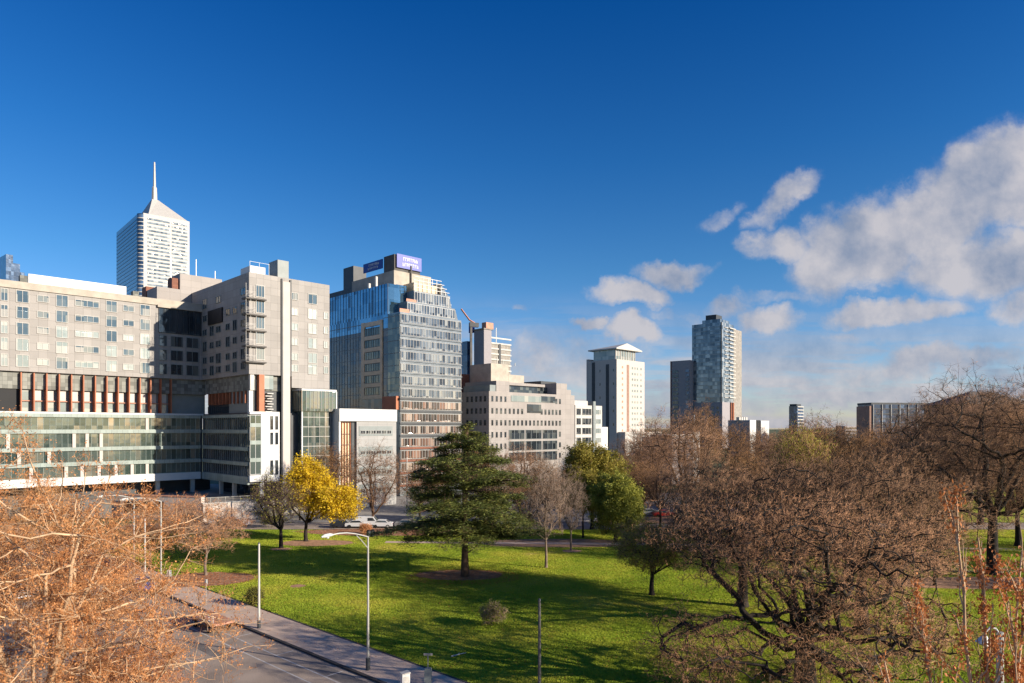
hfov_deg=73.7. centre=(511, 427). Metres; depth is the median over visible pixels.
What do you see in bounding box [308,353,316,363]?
window
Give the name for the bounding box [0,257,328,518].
hospital building
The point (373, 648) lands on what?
path edging
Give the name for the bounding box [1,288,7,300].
window
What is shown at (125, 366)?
window
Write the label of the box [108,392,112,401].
window
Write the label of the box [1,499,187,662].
plane tree
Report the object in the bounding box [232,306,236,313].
window
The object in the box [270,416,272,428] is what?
window
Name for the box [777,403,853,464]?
winter tree
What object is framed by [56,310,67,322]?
window
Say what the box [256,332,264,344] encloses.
window
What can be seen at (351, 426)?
white hall building
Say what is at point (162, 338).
window
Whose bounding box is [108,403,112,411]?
window
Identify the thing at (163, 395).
window
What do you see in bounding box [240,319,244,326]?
window
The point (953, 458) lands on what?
bare tree
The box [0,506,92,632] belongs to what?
plane tree
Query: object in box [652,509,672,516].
parked car
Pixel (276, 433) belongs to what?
window
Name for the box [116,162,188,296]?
striped skyscraper
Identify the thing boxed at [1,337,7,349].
window
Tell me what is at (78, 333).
window
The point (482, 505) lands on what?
cedar tree
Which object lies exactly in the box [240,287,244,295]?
window
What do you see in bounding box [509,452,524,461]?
ribbon window
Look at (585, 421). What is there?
window
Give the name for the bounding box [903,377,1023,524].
winter tree
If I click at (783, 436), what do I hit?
winter tree
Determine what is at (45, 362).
window
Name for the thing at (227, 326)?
window
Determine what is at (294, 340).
window
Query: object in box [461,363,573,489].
stepped office building
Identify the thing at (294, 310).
window
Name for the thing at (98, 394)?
window
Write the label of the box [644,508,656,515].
parked car
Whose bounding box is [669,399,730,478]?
winter tree
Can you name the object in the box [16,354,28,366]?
window
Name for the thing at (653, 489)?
street tree
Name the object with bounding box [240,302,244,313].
window
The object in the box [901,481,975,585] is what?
winter tree
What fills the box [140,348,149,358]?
window
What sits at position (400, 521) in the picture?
parked car
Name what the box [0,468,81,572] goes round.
plane tree
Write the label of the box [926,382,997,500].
winter tree
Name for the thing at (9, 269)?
blue glass skyscraper
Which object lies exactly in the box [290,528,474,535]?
mulch bed
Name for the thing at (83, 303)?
window
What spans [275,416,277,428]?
window
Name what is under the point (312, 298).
window
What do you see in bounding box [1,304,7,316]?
window
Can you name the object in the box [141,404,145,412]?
window
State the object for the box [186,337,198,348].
window
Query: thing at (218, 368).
window
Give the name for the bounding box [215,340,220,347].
window
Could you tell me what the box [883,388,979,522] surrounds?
winter tree
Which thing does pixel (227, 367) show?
window
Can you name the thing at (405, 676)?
switch cabinet
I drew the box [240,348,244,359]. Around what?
window
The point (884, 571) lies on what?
park path
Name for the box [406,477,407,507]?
utility pole
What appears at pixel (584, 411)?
window
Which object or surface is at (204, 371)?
window
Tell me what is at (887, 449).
winter tree
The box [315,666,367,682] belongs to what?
road patch
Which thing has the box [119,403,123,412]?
window
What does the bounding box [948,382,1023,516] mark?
winter tree
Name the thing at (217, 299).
window
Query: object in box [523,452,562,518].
street tree
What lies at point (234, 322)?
window
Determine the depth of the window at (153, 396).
151.82 m
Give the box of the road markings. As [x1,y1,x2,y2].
[4,554,342,682]
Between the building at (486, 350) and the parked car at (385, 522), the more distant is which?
the building at (486, 350)
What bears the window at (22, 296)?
in the hospital building at (133, 379)
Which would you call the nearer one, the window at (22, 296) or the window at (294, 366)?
the window at (22, 296)
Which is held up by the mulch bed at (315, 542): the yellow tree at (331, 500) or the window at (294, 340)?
the yellow tree at (331, 500)
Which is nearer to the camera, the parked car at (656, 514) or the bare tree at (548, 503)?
the bare tree at (548, 503)
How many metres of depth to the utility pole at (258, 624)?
61.36 m
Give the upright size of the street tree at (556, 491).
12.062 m
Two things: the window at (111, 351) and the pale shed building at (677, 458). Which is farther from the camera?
the pale shed building at (677, 458)
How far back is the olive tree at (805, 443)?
110.48 m
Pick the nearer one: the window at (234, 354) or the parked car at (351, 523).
the parked car at (351, 523)
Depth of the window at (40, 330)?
136.09 m
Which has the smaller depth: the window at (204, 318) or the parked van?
the parked van
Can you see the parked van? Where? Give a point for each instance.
(368, 519)
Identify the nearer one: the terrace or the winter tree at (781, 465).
the winter tree at (781, 465)
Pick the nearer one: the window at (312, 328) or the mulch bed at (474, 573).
the mulch bed at (474, 573)
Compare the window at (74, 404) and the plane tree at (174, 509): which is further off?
the window at (74, 404)
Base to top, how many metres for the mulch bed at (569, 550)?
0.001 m
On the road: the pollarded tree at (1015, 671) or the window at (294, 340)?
the pollarded tree at (1015, 671)
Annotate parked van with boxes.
[355,516,380,527]
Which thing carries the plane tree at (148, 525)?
on the ground at (777, 431)
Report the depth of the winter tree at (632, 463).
154.70 m
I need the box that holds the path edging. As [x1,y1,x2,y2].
[271,612,469,682]
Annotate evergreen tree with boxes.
[556,438,635,528]
[560,468,598,537]
[582,466,647,541]
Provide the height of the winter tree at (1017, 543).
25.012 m
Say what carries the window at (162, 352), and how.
in the hospital building at (133, 379)
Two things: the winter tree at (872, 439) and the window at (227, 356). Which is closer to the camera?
the window at (227, 356)
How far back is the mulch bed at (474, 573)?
83.28 m
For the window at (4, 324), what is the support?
in the hospital building at (133, 379)
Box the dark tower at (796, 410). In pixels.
[789,404,803,433]
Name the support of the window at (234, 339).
in the hospital building at (133, 379)
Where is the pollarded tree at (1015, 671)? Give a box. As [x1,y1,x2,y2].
[855,480,1023,682]
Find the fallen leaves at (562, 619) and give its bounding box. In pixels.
[249,556,1020,680]
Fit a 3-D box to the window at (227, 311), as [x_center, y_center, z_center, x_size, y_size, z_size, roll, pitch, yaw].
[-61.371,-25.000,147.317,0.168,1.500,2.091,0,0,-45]
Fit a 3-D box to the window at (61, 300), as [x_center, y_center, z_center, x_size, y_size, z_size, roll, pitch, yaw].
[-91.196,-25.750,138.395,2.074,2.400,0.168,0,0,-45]
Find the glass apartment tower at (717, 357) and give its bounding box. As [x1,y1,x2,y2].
[692,315,741,447]
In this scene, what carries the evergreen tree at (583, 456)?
on the ground at (777, 431)
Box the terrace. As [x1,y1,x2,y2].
[9,484,297,517]
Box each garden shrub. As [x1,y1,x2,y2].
[222,516,252,527]
[243,584,267,606]
[259,511,288,526]
[357,522,374,533]
[477,600,509,626]
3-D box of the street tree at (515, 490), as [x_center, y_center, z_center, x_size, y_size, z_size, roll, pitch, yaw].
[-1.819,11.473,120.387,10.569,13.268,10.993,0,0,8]
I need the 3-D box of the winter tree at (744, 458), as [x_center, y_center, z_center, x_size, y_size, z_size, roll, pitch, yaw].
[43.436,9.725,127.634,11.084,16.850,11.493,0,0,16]
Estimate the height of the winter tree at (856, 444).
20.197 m
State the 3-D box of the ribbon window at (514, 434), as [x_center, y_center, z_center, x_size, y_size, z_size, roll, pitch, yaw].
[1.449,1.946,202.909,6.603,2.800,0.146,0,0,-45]
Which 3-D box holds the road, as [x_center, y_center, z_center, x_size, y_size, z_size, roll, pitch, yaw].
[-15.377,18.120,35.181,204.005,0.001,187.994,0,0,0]
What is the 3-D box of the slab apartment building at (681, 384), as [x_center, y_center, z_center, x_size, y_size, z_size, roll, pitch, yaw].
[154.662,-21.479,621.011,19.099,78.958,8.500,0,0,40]
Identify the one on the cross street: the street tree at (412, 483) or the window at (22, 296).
the street tree at (412, 483)
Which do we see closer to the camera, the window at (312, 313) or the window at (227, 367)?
the window at (227, 367)
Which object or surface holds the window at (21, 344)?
in the hospital building at (133, 379)
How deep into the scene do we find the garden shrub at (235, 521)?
121.60 m
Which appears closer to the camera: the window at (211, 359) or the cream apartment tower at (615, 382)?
the window at (211, 359)
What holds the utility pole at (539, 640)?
on the lawn at (525, 579)
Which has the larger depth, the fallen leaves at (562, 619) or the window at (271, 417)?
the window at (271, 417)
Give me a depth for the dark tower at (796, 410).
853.97 m
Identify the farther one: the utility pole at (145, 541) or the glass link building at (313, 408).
the glass link building at (313, 408)
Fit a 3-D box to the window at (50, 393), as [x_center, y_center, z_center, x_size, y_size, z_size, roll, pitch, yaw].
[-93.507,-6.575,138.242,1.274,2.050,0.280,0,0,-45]
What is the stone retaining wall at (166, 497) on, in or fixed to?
on the forecourt
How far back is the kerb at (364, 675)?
55.19 m
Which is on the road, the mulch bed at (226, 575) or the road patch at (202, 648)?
the road patch at (202, 648)
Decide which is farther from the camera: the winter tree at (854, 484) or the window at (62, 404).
the window at (62, 404)
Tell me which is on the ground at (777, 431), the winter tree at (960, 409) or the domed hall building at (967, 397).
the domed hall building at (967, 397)
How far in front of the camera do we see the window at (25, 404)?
135.19 m
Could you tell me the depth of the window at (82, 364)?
141.47 m
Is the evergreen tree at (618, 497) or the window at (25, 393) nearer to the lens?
the evergreen tree at (618, 497)
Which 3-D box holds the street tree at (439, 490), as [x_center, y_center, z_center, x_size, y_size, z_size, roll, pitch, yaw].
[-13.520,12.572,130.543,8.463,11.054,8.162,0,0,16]
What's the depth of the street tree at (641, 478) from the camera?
130.06 m
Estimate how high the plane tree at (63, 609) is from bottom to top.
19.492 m
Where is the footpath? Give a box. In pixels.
[3,522,464,682]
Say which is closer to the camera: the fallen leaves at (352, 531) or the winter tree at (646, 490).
the fallen leaves at (352, 531)
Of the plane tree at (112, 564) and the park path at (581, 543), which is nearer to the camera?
the plane tree at (112, 564)
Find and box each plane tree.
[0,405,274,682]
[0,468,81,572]
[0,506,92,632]
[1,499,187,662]
[26,613,206,682]
[114,489,183,568]
[157,491,205,543]
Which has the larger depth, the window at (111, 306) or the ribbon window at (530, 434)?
the ribbon window at (530, 434)
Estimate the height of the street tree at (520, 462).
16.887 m
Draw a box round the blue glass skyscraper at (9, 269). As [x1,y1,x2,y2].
[0,254,23,280]
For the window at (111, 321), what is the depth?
144.69 m
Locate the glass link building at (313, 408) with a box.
[292,388,336,509]
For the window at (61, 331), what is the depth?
138.36 m
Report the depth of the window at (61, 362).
138.36 m
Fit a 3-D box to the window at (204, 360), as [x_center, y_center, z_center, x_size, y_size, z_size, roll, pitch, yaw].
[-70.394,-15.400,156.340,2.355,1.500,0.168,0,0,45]
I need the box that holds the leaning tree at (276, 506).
[239,469,313,547]
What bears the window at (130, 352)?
in the hospital building at (133, 379)
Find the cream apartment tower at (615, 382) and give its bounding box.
[586,343,661,454]
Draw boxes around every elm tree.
[628,473,1013,682]
[647,446,849,607]
[731,434,1023,634]
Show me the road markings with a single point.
(238, 649)
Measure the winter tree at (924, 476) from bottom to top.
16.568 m
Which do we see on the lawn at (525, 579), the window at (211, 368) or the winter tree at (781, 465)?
the winter tree at (781, 465)
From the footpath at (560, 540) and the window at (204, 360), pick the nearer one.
the footpath at (560, 540)
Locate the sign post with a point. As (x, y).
(427, 674)
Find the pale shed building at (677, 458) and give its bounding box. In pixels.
[652,433,699,483]
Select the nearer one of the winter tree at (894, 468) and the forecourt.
the winter tree at (894, 468)
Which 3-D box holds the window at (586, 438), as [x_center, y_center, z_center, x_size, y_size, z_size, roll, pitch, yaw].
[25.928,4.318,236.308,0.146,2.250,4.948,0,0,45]
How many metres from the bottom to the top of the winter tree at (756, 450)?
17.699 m
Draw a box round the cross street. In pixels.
[116,523,1023,528]
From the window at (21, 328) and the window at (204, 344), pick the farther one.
the window at (204, 344)
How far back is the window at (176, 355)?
153.98 m
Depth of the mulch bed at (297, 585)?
77.98 m
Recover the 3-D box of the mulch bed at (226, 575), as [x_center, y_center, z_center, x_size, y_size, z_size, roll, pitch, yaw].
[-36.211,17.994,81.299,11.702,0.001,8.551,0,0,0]
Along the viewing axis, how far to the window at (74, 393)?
141.18 m
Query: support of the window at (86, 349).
in the hospital building at (133, 379)
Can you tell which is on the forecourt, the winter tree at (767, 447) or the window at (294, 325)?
the winter tree at (767, 447)
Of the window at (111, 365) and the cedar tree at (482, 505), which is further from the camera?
the window at (111, 365)
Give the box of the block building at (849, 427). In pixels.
[836,426,855,443]
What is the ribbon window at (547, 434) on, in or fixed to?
in the stepped office building at (499, 403)
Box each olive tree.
[605,512,701,595]
[764,412,838,498]
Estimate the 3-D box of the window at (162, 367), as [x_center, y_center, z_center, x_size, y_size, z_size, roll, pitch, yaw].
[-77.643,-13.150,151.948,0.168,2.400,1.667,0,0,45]
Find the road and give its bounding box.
[0,529,376,682]
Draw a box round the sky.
[0,0,1023,428]
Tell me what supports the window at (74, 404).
in the hospital building at (133, 379)
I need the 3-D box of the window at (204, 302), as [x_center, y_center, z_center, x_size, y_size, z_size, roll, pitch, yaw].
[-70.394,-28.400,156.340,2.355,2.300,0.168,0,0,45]
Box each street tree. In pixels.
[309,434,361,487]
[392,457,436,514]
[426,483,459,503]
[458,451,504,494]
[461,467,496,496]
[482,458,525,514]
[492,434,545,516]
[512,482,552,535]
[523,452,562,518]
[533,467,572,529]
[626,454,663,521]
[631,457,682,527]
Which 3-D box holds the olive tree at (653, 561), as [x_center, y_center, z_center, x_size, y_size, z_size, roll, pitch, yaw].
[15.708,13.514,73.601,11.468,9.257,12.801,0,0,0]
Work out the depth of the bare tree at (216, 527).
83.25 m
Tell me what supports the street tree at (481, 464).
on the forecourt
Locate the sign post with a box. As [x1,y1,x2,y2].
[424,653,432,682]
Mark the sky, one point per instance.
(839, 183)
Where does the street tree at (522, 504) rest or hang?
on the lawn at (525, 579)
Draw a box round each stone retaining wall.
[119,494,204,521]
[202,495,261,521]
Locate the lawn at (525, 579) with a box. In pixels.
[163,530,1023,682]
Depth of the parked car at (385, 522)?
123.33 m
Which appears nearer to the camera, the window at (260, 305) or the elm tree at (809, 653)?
the elm tree at (809, 653)
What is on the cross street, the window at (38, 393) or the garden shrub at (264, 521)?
the garden shrub at (264, 521)
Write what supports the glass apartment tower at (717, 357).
on the ground at (777, 431)
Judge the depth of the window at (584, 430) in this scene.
236.37 m
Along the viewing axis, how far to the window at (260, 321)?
141.68 m
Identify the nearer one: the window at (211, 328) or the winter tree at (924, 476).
the winter tree at (924, 476)
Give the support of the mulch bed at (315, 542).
on the lawn at (525, 579)
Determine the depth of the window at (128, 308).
147.00 m
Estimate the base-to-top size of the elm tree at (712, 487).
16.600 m
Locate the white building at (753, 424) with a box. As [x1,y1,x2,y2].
[728,417,768,455]
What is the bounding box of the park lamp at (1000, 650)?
[975,627,1003,682]
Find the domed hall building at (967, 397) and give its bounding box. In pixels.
[923,392,1022,479]
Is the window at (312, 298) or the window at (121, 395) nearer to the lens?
the window at (121, 395)
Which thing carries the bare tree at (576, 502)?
on the lawn at (525, 579)
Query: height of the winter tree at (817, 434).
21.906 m
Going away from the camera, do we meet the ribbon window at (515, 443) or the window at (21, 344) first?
the window at (21, 344)
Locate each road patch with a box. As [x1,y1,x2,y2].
[183,638,233,661]
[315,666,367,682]
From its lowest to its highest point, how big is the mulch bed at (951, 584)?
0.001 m
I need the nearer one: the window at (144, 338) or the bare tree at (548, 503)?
the bare tree at (548, 503)
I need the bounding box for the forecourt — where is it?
[244,493,818,521]
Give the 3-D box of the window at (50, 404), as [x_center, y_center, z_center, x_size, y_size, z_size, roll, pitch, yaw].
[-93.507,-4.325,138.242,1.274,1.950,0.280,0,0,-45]
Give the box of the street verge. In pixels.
[722,490,1023,521]
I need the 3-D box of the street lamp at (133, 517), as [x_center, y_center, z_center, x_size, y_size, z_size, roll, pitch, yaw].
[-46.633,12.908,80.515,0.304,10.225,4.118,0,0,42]
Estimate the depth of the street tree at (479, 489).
127.06 m
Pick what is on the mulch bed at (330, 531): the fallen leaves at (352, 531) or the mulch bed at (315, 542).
the fallen leaves at (352, 531)
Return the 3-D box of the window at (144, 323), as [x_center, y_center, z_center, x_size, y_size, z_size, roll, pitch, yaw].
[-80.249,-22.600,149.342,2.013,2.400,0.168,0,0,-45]
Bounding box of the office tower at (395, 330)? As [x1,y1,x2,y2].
[327,253,461,495]
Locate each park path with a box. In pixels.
[385,541,1020,550]
[736,568,1014,573]
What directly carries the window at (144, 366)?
in the hospital building at (133, 379)
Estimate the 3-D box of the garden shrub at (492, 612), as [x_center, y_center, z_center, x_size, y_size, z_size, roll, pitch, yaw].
[-1.650,16.764,62.098,3.286,3.186,3.278,0,0,0]
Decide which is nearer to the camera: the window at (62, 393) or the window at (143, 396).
the window at (62, 393)
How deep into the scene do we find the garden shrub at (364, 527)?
115.57 m
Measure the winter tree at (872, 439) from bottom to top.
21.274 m
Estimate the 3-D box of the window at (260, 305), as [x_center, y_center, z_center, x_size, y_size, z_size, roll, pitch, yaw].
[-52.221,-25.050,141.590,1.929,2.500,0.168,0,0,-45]
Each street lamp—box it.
[97,495,134,575]
[120,498,161,583]
[321,532,369,670]
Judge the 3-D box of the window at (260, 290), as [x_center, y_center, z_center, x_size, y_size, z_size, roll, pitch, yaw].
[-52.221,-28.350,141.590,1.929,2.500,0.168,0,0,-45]
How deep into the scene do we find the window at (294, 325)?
147.09 m
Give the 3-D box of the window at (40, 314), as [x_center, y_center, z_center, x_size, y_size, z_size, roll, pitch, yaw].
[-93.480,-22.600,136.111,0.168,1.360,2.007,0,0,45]
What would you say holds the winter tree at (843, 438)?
on the street verge
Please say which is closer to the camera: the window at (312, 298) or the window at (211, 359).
the window at (312, 298)
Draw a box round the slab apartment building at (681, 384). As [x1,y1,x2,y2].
[670,360,693,431]
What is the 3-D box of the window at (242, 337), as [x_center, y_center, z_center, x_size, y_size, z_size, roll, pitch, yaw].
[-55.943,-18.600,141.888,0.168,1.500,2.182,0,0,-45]
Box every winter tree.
[608,428,662,470]
[618,451,649,484]
[623,413,689,498]
[632,472,660,515]
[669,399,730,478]
[673,445,738,527]
[713,416,760,477]
[716,440,769,520]
[737,426,792,490]
[738,431,782,471]
[740,424,774,458]
[742,439,839,512]
[769,421,797,458]
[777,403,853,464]
[797,407,863,477]
[804,420,830,454]
[811,431,878,530]
[812,456,881,528]
[828,423,875,467]
[836,417,899,490]
[857,425,920,499]
[861,442,943,527]
[863,420,899,451]
[873,444,963,550]
[874,412,924,461]
[882,406,944,498]
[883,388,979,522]
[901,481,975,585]
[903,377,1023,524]
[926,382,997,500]
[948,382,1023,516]
[964,396,1023,546]
[973,377,1023,475]
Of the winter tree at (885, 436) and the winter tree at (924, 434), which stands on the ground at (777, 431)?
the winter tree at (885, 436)
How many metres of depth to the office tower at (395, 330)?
189.18 m
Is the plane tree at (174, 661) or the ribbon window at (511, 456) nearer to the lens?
the plane tree at (174, 661)
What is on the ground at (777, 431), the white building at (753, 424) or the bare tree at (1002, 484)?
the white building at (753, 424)
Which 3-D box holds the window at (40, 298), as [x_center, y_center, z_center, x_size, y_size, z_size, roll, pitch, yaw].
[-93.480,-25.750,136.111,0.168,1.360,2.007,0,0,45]
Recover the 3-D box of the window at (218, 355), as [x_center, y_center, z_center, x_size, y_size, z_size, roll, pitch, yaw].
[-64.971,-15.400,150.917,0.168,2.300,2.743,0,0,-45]
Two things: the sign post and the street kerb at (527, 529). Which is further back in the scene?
the street kerb at (527, 529)
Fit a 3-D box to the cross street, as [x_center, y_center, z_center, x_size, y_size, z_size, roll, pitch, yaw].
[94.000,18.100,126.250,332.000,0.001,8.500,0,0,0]
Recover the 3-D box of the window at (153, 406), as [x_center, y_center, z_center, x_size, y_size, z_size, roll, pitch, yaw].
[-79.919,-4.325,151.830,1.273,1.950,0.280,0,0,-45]
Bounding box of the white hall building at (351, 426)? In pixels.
[330,409,396,507]
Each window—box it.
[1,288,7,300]
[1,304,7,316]
[1,321,7,333]
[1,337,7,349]
[1,353,7,365]
[16,290,28,302]
[16,306,28,318]
[16,322,28,334]
[16,338,28,350]
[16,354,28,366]
[22,390,28,399]
[22,401,28,410]
[35,390,41,399]
[35,401,41,410]
[37,295,48,302]
[37,311,48,318]
[37,327,48,333]
[37,342,48,349]
[37,358,48,365]
[48,390,53,400]
[48,402,53,411]
[56,294,67,307]
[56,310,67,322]
[56,326,67,337]
[56,341,67,353]
[56,357,67,368]
[60,391,65,400]
[60,402,65,411]
[72,391,77,400]
[72,402,77,411]
[75,299,98,307]
[75,314,98,322]
[75,330,98,337]
[75,345,98,352]
[75,361,98,367]
[84,392,89,401]
[84,403,89,411]
[96,392,101,401]
[96,403,101,411]
[106,300,116,312]
[106,315,116,327]
[106,330,116,341]
[106,345,116,356]
[106,360,116,371]
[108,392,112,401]
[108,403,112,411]
[119,393,123,401]
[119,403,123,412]
[123,305,133,311]
[123,319,133,326]
[123,334,133,340]
[123,349,133,355]
[123,363,133,369]
[130,393,134,402]
[130,404,134,412]
[140,304,149,315]
[140,319,149,330]
[140,333,149,344]
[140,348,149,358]
[140,362,149,373]
[141,393,145,402]
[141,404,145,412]
[151,394,155,402]
[151,404,155,412]
[159,335,166,345]
[159,349,166,359]
[159,363,166,374]
[162,394,165,402]
[162,404,165,412]
[171,336,182,347]
[171,350,182,360]
[171,364,182,374]
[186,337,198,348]
[186,351,198,362]
[186,365,198,375]
[202,298,206,309]
[202,315,206,322]
[202,329,206,336]
[202,341,206,351]
[202,357,206,363]
[202,368,206,374]
[209,325,213,336]
[209,341,213,348]
[209,356,213,362]
[209,365,213,375]
[215,295,220,303]
[215,325,220,332]
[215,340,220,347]
[215,353,220,363]
[215,366,220,372]
[225,308,229,315]
[225,323,229,330]
[225,336,229,347]
[225,353,229,359]
[225,364,229,371]
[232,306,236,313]
[232,319,236,330]
[232,336,236,343]
[232,351,236,358]
[232,361,236,372]
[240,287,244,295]
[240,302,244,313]
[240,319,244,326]
[240,334,244,342]
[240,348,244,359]
[240,363,244,369]
[256,285,264,297]
[256,301,264,313]
[256,316,264,328]
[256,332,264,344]
[256,348,264,359]
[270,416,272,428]
[270,432,272,443]
[270,460,272,474]
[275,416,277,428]
[275,432,277,443]
[275,460,277,474]
[292,292,297,300]
[292,308,297,315]
[292,323,297,330]
[292,338,297,345]
[292,353,297,360]
[292,364,297,371]
[308,293,316,304]
[308,308,316,319]
[308,323,316,333]
[308,338,316,348]
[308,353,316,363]
[308,364,316,374]
[509,430,524,438]
[509,441,524,450]
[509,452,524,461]
[526,430,541,438]
[526,441,541,449]
[526,451,541,460]
[543,430,556,438]
[543,440,556,449]
[543,451,556,459]
[582,408,591,414]
[582,418,591,424]
[582,428,591,433]
[582,437,591,443]
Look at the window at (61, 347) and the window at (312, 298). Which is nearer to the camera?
the window at (61, 347)
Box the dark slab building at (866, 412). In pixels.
[856,403,924,456]
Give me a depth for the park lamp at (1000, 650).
23.92 m
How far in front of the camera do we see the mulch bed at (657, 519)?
134.22 m
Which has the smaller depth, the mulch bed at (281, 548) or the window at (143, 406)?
the mulch bed at (281, 548)
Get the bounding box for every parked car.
[126,576,153,591]
[188,609,234,632]
[330,519,349,527]
[345,519,368,527]
[369,519,393,527]
[394,519,416,525]
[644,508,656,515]
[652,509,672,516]
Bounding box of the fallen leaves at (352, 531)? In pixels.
[297,528,422,534]
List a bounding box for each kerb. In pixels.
[4,528,386,682]
[179,529,1023,529]
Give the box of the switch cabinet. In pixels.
[399,670,410,682]
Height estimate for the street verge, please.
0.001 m
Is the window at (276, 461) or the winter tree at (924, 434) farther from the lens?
the window at (276, 461)
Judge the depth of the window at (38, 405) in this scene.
136.72 m
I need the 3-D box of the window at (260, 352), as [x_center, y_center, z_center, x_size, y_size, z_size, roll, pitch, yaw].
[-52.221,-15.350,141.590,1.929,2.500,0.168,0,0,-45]
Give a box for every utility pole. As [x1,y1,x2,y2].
[144,517,145,572]
[257,542,260,627]
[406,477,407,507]
[538,598,540,682]
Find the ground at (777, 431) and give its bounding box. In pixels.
[6,429,1023,612]
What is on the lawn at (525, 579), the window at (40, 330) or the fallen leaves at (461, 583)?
the fallen leaves at (461, 583)
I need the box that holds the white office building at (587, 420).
[574,400,607,451]
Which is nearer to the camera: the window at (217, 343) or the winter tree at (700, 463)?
the winter tree at (700, 463)
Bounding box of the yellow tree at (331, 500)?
[279,449,367,541]
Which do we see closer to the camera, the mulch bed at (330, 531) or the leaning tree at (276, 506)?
the leaning tree at (276, 506)
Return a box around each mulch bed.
[163,572,255,586]
[271,548,291,549]
[277,540,356,545]
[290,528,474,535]
[290,584,306,587]
[410,570,501,580]
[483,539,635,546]
[563,549,580,551]
[640,517,738,522]
[854,577,1023,588]
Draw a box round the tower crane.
[461,309,478,364]
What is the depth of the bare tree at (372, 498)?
122.89 m
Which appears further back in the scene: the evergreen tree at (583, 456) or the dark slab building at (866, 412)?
the dark slab building at (866, 412)
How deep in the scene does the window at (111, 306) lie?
144.69 m
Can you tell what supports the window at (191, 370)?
in the hospital building at (133, 379)
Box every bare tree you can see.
[167,491,255,574]
[333,436,412,516]
[519,449,573,567]
[552,467,590,549]
[625,401,732,505]
[873,359,1023,575]
[889,408,1007,534]
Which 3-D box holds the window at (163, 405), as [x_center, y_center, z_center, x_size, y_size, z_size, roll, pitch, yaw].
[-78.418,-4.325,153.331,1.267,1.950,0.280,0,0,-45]
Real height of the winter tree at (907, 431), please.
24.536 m
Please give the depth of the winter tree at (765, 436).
299.48 m
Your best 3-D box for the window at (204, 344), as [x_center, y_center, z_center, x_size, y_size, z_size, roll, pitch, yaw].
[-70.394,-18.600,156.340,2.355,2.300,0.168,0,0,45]
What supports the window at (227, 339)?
in the hospital building at (133, 379)
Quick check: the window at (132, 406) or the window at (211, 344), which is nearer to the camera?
the window at (132, 406)
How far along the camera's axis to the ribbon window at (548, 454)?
213.52 m
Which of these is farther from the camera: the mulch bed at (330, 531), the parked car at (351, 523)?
the parked car at (351, 523)
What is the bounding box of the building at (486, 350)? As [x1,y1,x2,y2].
[461,322,510,381]
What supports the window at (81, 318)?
in the hospital building at (133, 379)
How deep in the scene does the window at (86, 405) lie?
142.72 m
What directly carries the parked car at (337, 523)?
on the cross street
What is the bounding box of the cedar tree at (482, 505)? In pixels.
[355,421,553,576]
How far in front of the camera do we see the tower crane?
394.39 m
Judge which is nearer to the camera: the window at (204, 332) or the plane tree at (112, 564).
the plane tree at (112, 564)
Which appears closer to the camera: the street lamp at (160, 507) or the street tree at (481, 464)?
the street lamp at (160, 507)
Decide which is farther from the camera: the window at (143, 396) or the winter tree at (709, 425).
the winter tree at (709, 425)
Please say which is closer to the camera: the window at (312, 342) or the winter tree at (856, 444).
the window at (312, 342)
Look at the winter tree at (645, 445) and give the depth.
170.90 m
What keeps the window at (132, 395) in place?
in the hospital building at (133, 379)
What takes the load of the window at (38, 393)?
in the hospital building at (133, 379)
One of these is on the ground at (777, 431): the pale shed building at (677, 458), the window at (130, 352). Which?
the pale shed building at (677, 458)
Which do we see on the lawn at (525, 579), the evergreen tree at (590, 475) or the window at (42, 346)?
the evergreen tree at (590, 475)
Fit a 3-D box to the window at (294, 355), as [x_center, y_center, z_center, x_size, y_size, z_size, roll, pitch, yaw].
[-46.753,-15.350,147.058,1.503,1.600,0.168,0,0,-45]
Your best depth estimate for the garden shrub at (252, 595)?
69.04 m
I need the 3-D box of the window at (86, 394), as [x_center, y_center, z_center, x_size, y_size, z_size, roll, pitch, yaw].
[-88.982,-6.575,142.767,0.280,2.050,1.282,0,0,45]
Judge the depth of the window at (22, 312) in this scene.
133.72 m
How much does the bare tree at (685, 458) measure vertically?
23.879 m
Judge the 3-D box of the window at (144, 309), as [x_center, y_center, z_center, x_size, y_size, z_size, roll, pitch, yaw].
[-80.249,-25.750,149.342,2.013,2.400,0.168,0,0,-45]
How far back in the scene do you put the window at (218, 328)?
150.89 m
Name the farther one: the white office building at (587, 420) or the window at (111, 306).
the white office building at (587, 420)
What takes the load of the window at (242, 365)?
in the hospital building at (133, 379)
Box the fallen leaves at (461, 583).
[406,569,518,584]
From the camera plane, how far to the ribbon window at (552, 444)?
213.47 m
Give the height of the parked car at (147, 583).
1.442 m
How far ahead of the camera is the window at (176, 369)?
153.98 m
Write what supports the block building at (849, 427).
on the ground at (777, 431)
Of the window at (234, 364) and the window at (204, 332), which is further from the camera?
the window at (204, 332)

